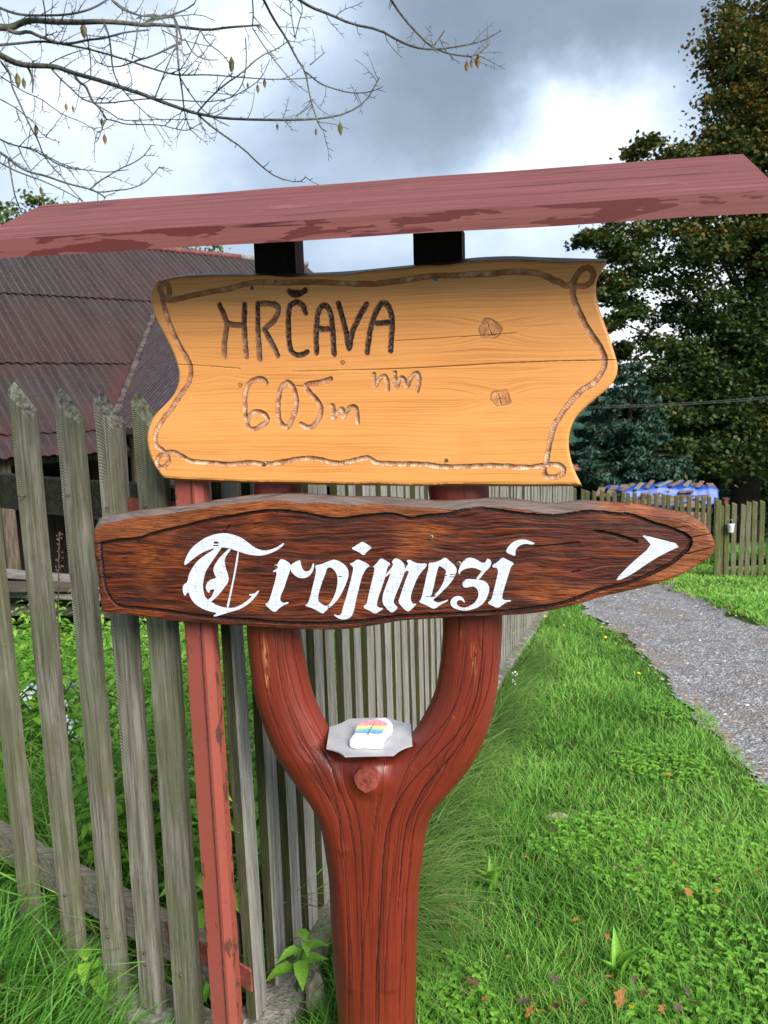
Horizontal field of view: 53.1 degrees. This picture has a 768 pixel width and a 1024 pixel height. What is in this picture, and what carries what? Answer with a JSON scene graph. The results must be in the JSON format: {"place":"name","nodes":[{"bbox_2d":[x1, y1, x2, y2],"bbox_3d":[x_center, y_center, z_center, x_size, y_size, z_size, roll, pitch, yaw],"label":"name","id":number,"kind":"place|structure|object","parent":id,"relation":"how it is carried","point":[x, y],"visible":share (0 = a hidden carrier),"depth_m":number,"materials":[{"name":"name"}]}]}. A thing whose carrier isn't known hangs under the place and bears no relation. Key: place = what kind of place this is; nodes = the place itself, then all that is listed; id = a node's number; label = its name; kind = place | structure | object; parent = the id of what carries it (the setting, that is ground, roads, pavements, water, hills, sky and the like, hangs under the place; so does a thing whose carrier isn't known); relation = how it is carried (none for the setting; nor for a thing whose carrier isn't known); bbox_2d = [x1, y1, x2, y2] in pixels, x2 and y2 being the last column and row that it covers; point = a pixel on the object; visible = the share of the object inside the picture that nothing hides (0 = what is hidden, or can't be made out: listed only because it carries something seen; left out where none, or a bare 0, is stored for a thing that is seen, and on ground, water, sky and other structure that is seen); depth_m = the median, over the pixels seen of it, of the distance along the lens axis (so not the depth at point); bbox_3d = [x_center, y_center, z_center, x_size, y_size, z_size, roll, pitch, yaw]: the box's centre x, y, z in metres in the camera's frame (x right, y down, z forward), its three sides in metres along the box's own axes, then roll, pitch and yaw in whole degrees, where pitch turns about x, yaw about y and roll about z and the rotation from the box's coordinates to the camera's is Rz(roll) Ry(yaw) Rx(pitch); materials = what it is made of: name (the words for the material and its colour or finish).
{"place":"outdoors","nodes":[
{"label":"outdoors","id":0,"kind":"place"},
{"bbox_2d":[0,614,532,1021],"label":"garden grass","id":1,"kind":"structure","parent":0,"point":[39,802],"depth_m":2.42,"materials":[{"name":"green plant"}]},
{"bbox_2d":[0,396,767,1023],"bbox_3d":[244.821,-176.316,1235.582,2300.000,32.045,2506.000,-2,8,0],"label":"ground","id":2,"kind":"structure","parent":0,"point":[622,678],"depth_m":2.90,"materials":[{"name":"green plant"}]},
{"bbox_2d":[0,188,68,225],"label":"garden tree","id":3,"kind":"object","parent":2,"relation":"on","point":[32,201],"visible":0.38,"depth_m":19.91,"materials":[{"name":"green plant"}]},
{"bbox_2d":[0,941,108,1023],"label":"grass","id":4,"kind":"structure","parent":2,"relation":"on","point":[42,1009],"depth_m":1.86,"materials":[{"name":"green plant"}]},
{"bbox_2d":[54,532,67,727],"bbox_3d":[-1.415,0.609,3.425,0.054,1.057,0.037,1,9,18],"label":"dock stalk","id":5,"kind":"object","parent":2,"relation":"on","point":[58,598],"visible":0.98,"depth_m":3.39,"materials":[{"name":"green plant"}]},
{"bbox_2d":[7,569,184,654],"bbox_3d":[-2.560,0.731,5.783,2.606,0.560,0.811,0,9,9],"label":"timber pile","id":6,"kind":"object","parent":2,"relation":"on","point":[17,585],"visible":0.06,"depth_m":5.59,"materials":[{"name":"grey wood"}]},
{"bbox_2d":[62,947,131,1001],"bbox_3d":[-0.724,1.166,1.910,0.167,0.142,0.138,4,10,32],"label":"nettle","id":7,"kind":"object","parent":2,"relation":"on","point":[85,968],"visible":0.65,"depth_m":1.89,"materials":[{"name":"green plant"}]},
{"bbox_2d":[0,796,211,1023],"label":"front grass","id":8,"kind":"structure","parent":2,"relation":"on","point":[27,975],"depth_m":1.86,"materials":[{"name":"green plant"}]},
{"bbox_2d":[151,772,158,814],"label":"dock stalk","id":9,"kind":"object","parent":2,"relation":"on","point":[155,780],"visible":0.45,"depth_m":2.24,"materials":[{"name":"green plant"}]},
{"bbox_2d":[0,589,337,1002],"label":"nettle patch","id":10,"kind":"object","parent":2,"relation":"on","point":[31,716],"visible":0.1,"depth_m":2.72,"materials":[{"name":"green plant"}]},
{"bbox_2d":[20,689,31,700],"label":"white flower","id":11,"kind":"object","parent":10,"relation":"on","point":[25,696],"visible":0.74,"depth_m":2.48,"materials":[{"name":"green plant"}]},
{"bbox_2d":[26,683,65,698],"bbox_3d":[-1.057,0.574,2.430,0.036,0.038,0.185,-22,-25,3],"label":"white flower","id":12,"kind":"object","parent":10,"relation":"on","point":[32,689],"visible":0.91,"depth_m":2.35,"materials":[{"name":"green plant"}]},
{"bbox_2d":[26,728,72,758],"bbox_3d":[-1.165,0.802,2.626,0.220,0.045,0.043,-34,18,1],"label":"white flower","id":13,"kind":"object","parent":10,"relation":"on","point":[42,747],"visible":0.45,"depth_m":2.62,"materials":[{"name":"green plant"}]},
{"bbox_2d":[26,680,76,743],"bbox_3d":[-0.991,0.593,2.273,0.042,0.044,0.215,22,44,4],"label":"white flower","id":14,"kind":"object","parent":10,"relation":"on","point":[73,684],"visible":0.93,"depth_m":2.33,"materials":[{"name":"green plant"}]},
{"bbox_2d":[39,719,79,784],"bbox_3d":[-0.971,0.718,2.292,0.041,0.043,0.210,-14,35,26],"label":"white flower","id":15,"kind":"object","parent":10,"relation":"on","point":[68,737],"visible":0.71,"depth_m":2.35,"materials":[{"name":"green plant"}]},
{"bbox_2d":[66,718,72,728],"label":"white flower","id":16,"kind":"object","parent":10,"relation":"on","point":[67,720],"visible":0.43,"depth_m":2.49,"materials":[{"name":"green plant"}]},
{"bbox_2d":[66,682,79,697],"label":"white flower","id":17,"kind":"object","parent":10,"relation":"on","point":[76,683],"visible":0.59,"depth_m":2.47,"materials":[{"name":"green plant"}]},
{"bbox_2d":[71,735,83,759],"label":"white flower","id":18,"kind":"object","parent":10,"relation":"on","point":[76,737],"visible":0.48,"depth_m":2.49,"materials":[{"name":"green plant"}]},
{"bbox_2d":[0,247,355,573],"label":"barn","id":19,"kind":"structure","parent":2,"relation":"on","point":[83,329],"depth_m":9.19,"materials":[{"name":"wood"}]},
{"bbox_2d":[178,245,230,252],"bbox_3d":[-5.804,-3.273,21.494,3.478,8.584,2.192,-2,8,0],"label":"garden tree","id":20,"kind":"object","parent":2,"relation":"on","point":[220,247],"visible":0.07,"depth_m":21.11,"materials":[{"name":"green plant"}]},
{"bbox_2d":[0,0,505,211],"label":"bare tree","id":21,"kind":"object","parent":2,"relation":"on","point":[30,19],"visible":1,"depth_m":3.17,"materials":[{"name":"brown plant"}]},
{"bbox_2d":[0,610,550,1023],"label":"concrete plinth","id":22,"kind":"structure","parent":2,"relation":"on","point":[275,1010],"depth_m":1.88,"materials":[{"name":"grey concrete"}]},
{"bbox_2d":[0,381,252,1023],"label":"picket fence","id":23,"kind":"object","parent":22,"relation":"on","point":[173,933],"visible":0.82,"depth_m":1.72,"materials":[{"name":"grey wood"}]},
{"bbox_2d":[266,928,328,991],"bbox_3d":[-0.196,1.068,1.825,0.132,0.186,0.132,3,10,28],"label":"nettle","id":24,"kind":"object","parent":22,"relation":"on","point":[299,967],"visible":1,"depth_m":1.80,"materials":[{"name":"green plant"}]},
{"bbox_2d":[211,482,572,1019],"bbox_3d":[1.236,0.296,6.601,0.085,2.620,10.350,1,9,18],"label":"picket fence","id":25,"kind":"object","parent":22,"relation":"on","point":[390,669],"visible":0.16,"depth_m":2.00,"materials":[{"name":"grey wood"}]},
{"bbox_2d":[305,971,325,1013],"bbox_3d":[-0.163,1.143,1.827,0.052,0.104,0.052,-2,8,0],"label":"stone","id":26,"kind":"object","parent":2,"relation":"on","point":[312,982],"visible":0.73,"depth_m":1.81,"materials":[{"name":"stone"}]},
{"bbox_2d":[0,154,767,1023],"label":"signpost","id":27,"kind":"object","parent":2,"relation":"on","point":[450,374],"visible":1,"depth_m":1.35,"materials":[{"name":"brown wood"}]},
{"bbox_2d":[349,718,392,748],"bbox_3d":[-0.028,0.426,1.485,0.083,0.018,0.110,0,9,11],"label":"painted stone","id":28,"kind":"object","parent":27,"relation":"on","point":[373,734],"visible":1,"depth_m":1.47,"materials":[{"name":"stone"}]},
{"bbox_2d":[270,608,585,1023],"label":"long verge grass","id":29,"kind":"structure","parent":2,"relation":"on","point":[428,875],"depth_m":2.55,"materials":[{"name":"green plant"}]},
{"bbox_2d":[417,853,495,993],"bbox_3d":[0.080,1.111,2.176,0.510,0.181,0.763,-5,9,-23],"label":"straw tuft","id":30,"kind":"object","parent":2,"relation":"on","point":[452,911],"visible":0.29,"depth_m":2.13,"materials":[{"name":"green plant"}]},
{"bbox_2d":[466,976,479,986],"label":"fallen leaf","id":31,"kind":"object","parent":2,"relation":"on","point":[474,982],"visible":0.96,"depth_m":1.82,"materials":[{"name":"brown plant"}]},
{"bbox_2d":[476,856,511,893],"bbox_3d":[0.318,1.073,2.255,0.082,0.126,0.093,5,11,40],"label":"plantain","id":32,"kind":"object","parent":2,"relation":"on","point":[494,876],"visible":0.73,"depth_m":2.26,"materials":[{"name":"green plant"}]},
{"bbox_2d":[516,997,532,1002],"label":"fallen leaf","id":33,"kind":"object","parent":2,"relation":"on","point":[526,1000],"visible":1,"depth_m":1.77,"materials":[{"name":"brown plant"}]},
{"bbox_2d":[525,1003,535,1017],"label":"fallen leaf","id":34,"kind":"object","parent":2,"relation":"on","point":[530,1009],"visible":1,"depth_m":1.74,"materials":[{"name":"orange plant"}]},
{"bbox_2d":[313,694,767,1023],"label":"clover patch","id":35,"kind":"object","parent":2,"relation":"on","point":[664,891],"visible":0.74,"depth_m":2.13,"materials":[{"name":"green plant"}]},
{"bbox_2d":[547,974,561,983],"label":"fallen leaf","id":36,"kind":"object","parent":2,"relation":"on","point":[553,978],"visible":1,"depth_m":1.84,"materials":[{"name":"brown plant"}]},
{"bbox_2d":[550,1002,559,1008],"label":"fallen leaf","id":37,"kind":"object","parent":2,"relation":"on","point":[555,1005],"visible":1,"depth_m":1.76,"materials":[{"name":"brown plant"}]},
{"bbox_2d":[543,812,569,819],"bbox_3d":[0.623,1.109,2.784,0.103,0.038,0.059,-2,8,0],"label":"stone","id":38,"kind":"object","parent":2,"relation":"on","point":[562,815],"visible":0.32,"depth_m":2.77,"materials":[{"name":"stone"}]},
{"bbox_2d":[559,832,592,853],"bbox_3d":[0.628,1.092,2.513,0.124,0.026,0.118,-5,9,-21],"label":"plantain","id":39,"kind":"object","parent":2,"relation":"on","point":[585,846],"visible":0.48,"depth_m":2.52,"materials":[{"name":"green plant"}]},
{"bbox_2d":[579,999,585,1005],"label":"fallen leaf","id":40,"kind":"object","parent":2,"relation":"on","point":[582,1002],"visible":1,"depth_m":1.77,"materials":[{"name":"brown plant"}]},
{"bbox_2d":[569,391,616,476],"bbox_3d":[6.456,-1.831,22.992,2.875,5.224,2.856,-2,8,0],"label":"spruce tree","id":41,"kind":"object","parent":2,"relation":"on","point":[578,446],"visible":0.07,"depth_m":22.80,"materials":[{"name":"green plant"}]},
{"bbox_2d":[444,579,767,1016],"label":"leaf litter","id":42,"kind":"object","parent":2,"relation":"on","point":[738,750],"visible":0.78,"depth_m":3.26,"materials":[{"name":"plant"}]},
{"bbox_2d":[613,988,626,1008],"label":"fallen leaf","id":43,"kind":"object","parent":2,"relation":"on","point":[619,996],"visible":1,"depth_m":1.79,"materials":[{"name":"orange plant"}]},
{"bbox_2d":[601,925,645,984],"bbox_3d":[0.583,1.123,1.907,0.092,0.123,0.091,-9,11,-41],"label":"plantain","id":44,"kind":"object","parent":2,"relation":"on","point":[624,958],"visible":0.92,"depth_m":1.91,"materials":[{"name":"green plant"}]},
{"bbox_2d":[630,975,635,983],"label":"fallen leaf","id":45,"kind":"object","parent":2,"relation":"on","point":[633,977],"visible":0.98,"depth_m":1.86,"materials":[{"name":"brown plant"}]},
{"bbox_2d":[573,352,698,500],"bbox_3d":[5.099,-1.181,15.956,3.438,4.204,3.197,1,9,19],"label":"spruce tree","id":46,"kind":"object","parent":2,"relation":"on","point":[631,459],"visible":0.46,"depth_m":15.62,"materials":[{"name":"green plant"}]},
{"bbox_2d":[640,986,648,995],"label":"fallen leaf","id":47,"kind":"object","parent":2,"relation":"on","point":[643,990],"visible":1,"depth_m":1.82,"materials":[{"name":"brown plant"}]},
{"bbox_2d":[573,488,717,552],"bbox_3d":[4.098,0.251,12.405,2.593,1.368,0.060,-2,8,0],"label":"picket fence","id":48,"kind":"object","parent":2,"relation":"on","point":[689,509],"visible":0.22,"depth_m":12.32,"materials":[{"name":"grey wood"}]},
{"bbox_2d":[596,483,718,525],"bbox_3d":[4.968,0.154,14.078,2.348,1.279,1.080,-2,8,0],"label":"wood stack","id":49,"kind":"object","parent":2,"relation":"on","point":[610,490],"visible":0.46,"depth_m":13.67,"materials":[{"name":"brown wood"}]},
{"bbox_2d":[604,482,718,505],"bbox_3d":[5.058,-0.350,14.087,1.798,0.377,0.971,-2,8,0],"label":"tarpaulin","id":50,"kind":"object","parent":49,"relation":"on","point":[711,491],"visible":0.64,"depth_m":13.70,"materials":[{"name":"blue plastic"}]},
{"bbox_2d":[619,483,634,490],"bbox_3d":[4.371,-0.446,13.824,0.070,0.088,0.564,5,11,39],"label":"plank","id":51,"kind":"object","parent":50,"relation":"on","point":[627,487],"visible":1,"depth_m":13.80,"materials":[{"name":"wood"}]},
{"bbox_2d":[634,482,643,489],"bbox_3d":[4.591,-0.465,13.853,0.070,0.080,0.502,3,10,31],"label":"plank","id":52,"kind":"object","parent":50,"relation":"on","point":[639,485],"visible":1,"depth_m":13.83,"materials":[{"name":"wood"}]},
{"bbox_2d":[644,480,654,488],"bbox_3d":[4.810,-0.502,13.931,0.070,0.090,0.583,3,10,30],"label":"plank","id":53,"kind":"object","parent":50,"relation":"on","point":[649,484],"visible":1,"depth_m":13.89,"materials":[{"name":"wood"}]},
{"bbox_2d":[655,480,672,486],"bbox_3d":[5.029,-0.511,13.822,0.485,0.078,0.070,-9,11,-40],"label":"plank","id":54,"kind":"object","parent":50,"relation":"on","point":[664,483],"visible":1,"depth_m":13.79,"materials":[{"name":"grey wood"}]},
{"bbox_2d":[668,480,683,486],"bbox_3d":[5.249,-0.518,13.826,0.480,0.078,0.070,-10,12,-44],"label":"plank","id":55,"kind":"object","parent":50,"relation":"on","point":[675,483],"visible":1,"depth_m":13.79,"materials":[{"name":"brown wood"}]},
{"bbox_2d":[683,480,691,486],"bbox_3d":[5.470,-0.512,13.869,0.070,0.073,0.443,4,10,33],"label":"plank","id":56,"kind":"object","parent":50,"relation":"on","point":[687,483],"visible":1,"depth_m":13.84,"materials":[{"name":"grey wood"}]},
{"bbox_2d":[695,481,703,487],"bbox_3d":[5.690,-0.500,13.862,0.070,0.076,0.464,4,10,32],"label":"plank","id":57,"kind":"object","parent":50,"relation":"on","point":[699,484],"visible":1,"depth_m":13.81,"materials":[{"name":"brown wood"}]},
{"bbox_2d":[658,1003,664,1013],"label":"fallen leaf","id":58,"kind":"object","parent":2,"relation":"on","point":[661,1009],"visible":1,"depth_m":1.76,"materials":[{"name":"orange plant"}]},
{"bbox_2d":[563,0,767,541],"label":"maple tree","id":59,"kind":"object","parent":2,"relation":"on","point":[726,358],"visible":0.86,"depth_m":16.48,"materials":[{"name":"green plant"}]},
{"bbox_2d":[674,1002,682,1012],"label":"fallen leaf","id":60,"kind":"object","parent":2,"relation":"on","point":[678,1009],"visible":0.98,"depth_m":1.77,"materials":[{"name":"plant"}]},
{"bbox_2d":[683,987,690,995],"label":"fallen leaf","id":61,"kind":"object","parent":2,"relation":"on","point":[688,992],"visible":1,"depth_m":1.82,"materials":[{"name":"brown plant"}]},
{"bbox_2d":[684,887,692,895],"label":"fallen leaf","id":62,"kind":"object","parent":2,"relation":"on","point":[688,891],"visible":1,"depth_m":2.16,"materials":[{"name":"orange plant"}]},
{"bbox_2d":[655,428,728,536],"bbox_3d":[8.153,-1.415,20.975,3.478,4.743,3.260,-2,8,0],"label":"spruce tree","id":63,"kind":"object","parent":2,"relation":"on","point":[719,483],"visible":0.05,"depth_m":20.74,"materials":[{"name":"green plant"}]},
{"bbox_2d":[659,563,767,626],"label":"lawn grass","id":64,"kind":"structure","parent":2,"relation":"on","point":[752,598],"depth_m":8.96,"materials":[{"name":"green plant"}]},
{"bbox_2d":[722,498,728,573],"bbox_3d":[4.456,0.314,10.073,0.066,1.002,0.066,-2,8,0],"label":"gate post","id":65,"kind":"object","parent":2,"relation":"on","point":[725,500],"visible":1,"depth_m":10.04,"materials":[{"name":"wood"}]},
{"bbox_2d":[713,500,767,577],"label":"garden gate","id":66,"kind":"structure","parent":65,"relation":"attached to","point":[748,518],"depth_m":9.98,"materials":[{"name":"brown wood"}]},
{"bbox_2d":[727,520,734,532],"bbox_3d":[4.488,0.183,9.953,0.097,0.168,0.094,-2,8,0],"label":"pail","id":67,"kind":"object","parent":66,"relation":"hanging from","point":[730,526],"visible":1,"depth_m":9.93,"materials":[{"name":"white plastic"}]},
{"bbox_2d":[698,538,766,564],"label":"rough grass","id":68,"kind":"structure","parent":2,"relation":"on","point":[709,560],"depth_m":11.78,"materials":[{"name":"green plant"}]},
{"bbox_2d":[711,473,767,538],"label":"shrub","id":69,"kind":"object","parent":2,"relation":"on","point":[718,487],"visible":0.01,"depth_m":22.09,"materials":[{"name":"green plant"}]},
{"bbox_2d":[716,463,767,537],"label":"shrub","id":70,"kind":"object","parent":2,"relation":"on","point":[761,493],"visible":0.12,"depth_m":22.15,"materials":[{"name":"green plant"}]},
{"bbox_2d":[720,468,767,507],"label":"shrub","id":71,"kind":"object","parent":2,"relation":"on","point":[762,484],"visible":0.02,"depth_m":22.98,"materials":[{"name":"green plant"}]},
{"bbox_2d":[0,0,767,387],"label":"sky","id":72,"kind":"structure","parent":0,"point":[578,79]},
{"bbox_2d":[580,583,767,785],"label":"gravel road","id":73,"kind":"structure","parent":0,"point":[720,644],"depth_m":5.66,"materials":[{"name":"grey gravel"}]},
{"bbox_3d":[8.652,-0.744,12.564,0.197,3.089,0.198,-2,8,0],"label":"utility pole","id":74,"kind":"object","parent":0,"visible":0},
{"bbox_2d":[584,399,763,408],"bbox_3d":[5.973,-2.010,13.376,5.656,0.308,0.011,1,9,20],"label":"power cable","id":75,"kind":"object","parent":74,"relation":"attached to","point":[683,404],"visible":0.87,"depth_m":13.63,"materials":[{"name":"black rubber"}]},
{"bbox_2d":[586,397,765,406],"bbox_3d":[5.971,-2.040,13.371,5.654,0.310,0.011,1,9,20],"label":"power cable","id":76,"kind":"object","parent":74,"relation":"attached to","point":[675,403],"visible":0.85,"depth_m":13.68,"materials":[{"name":"black rubber"}]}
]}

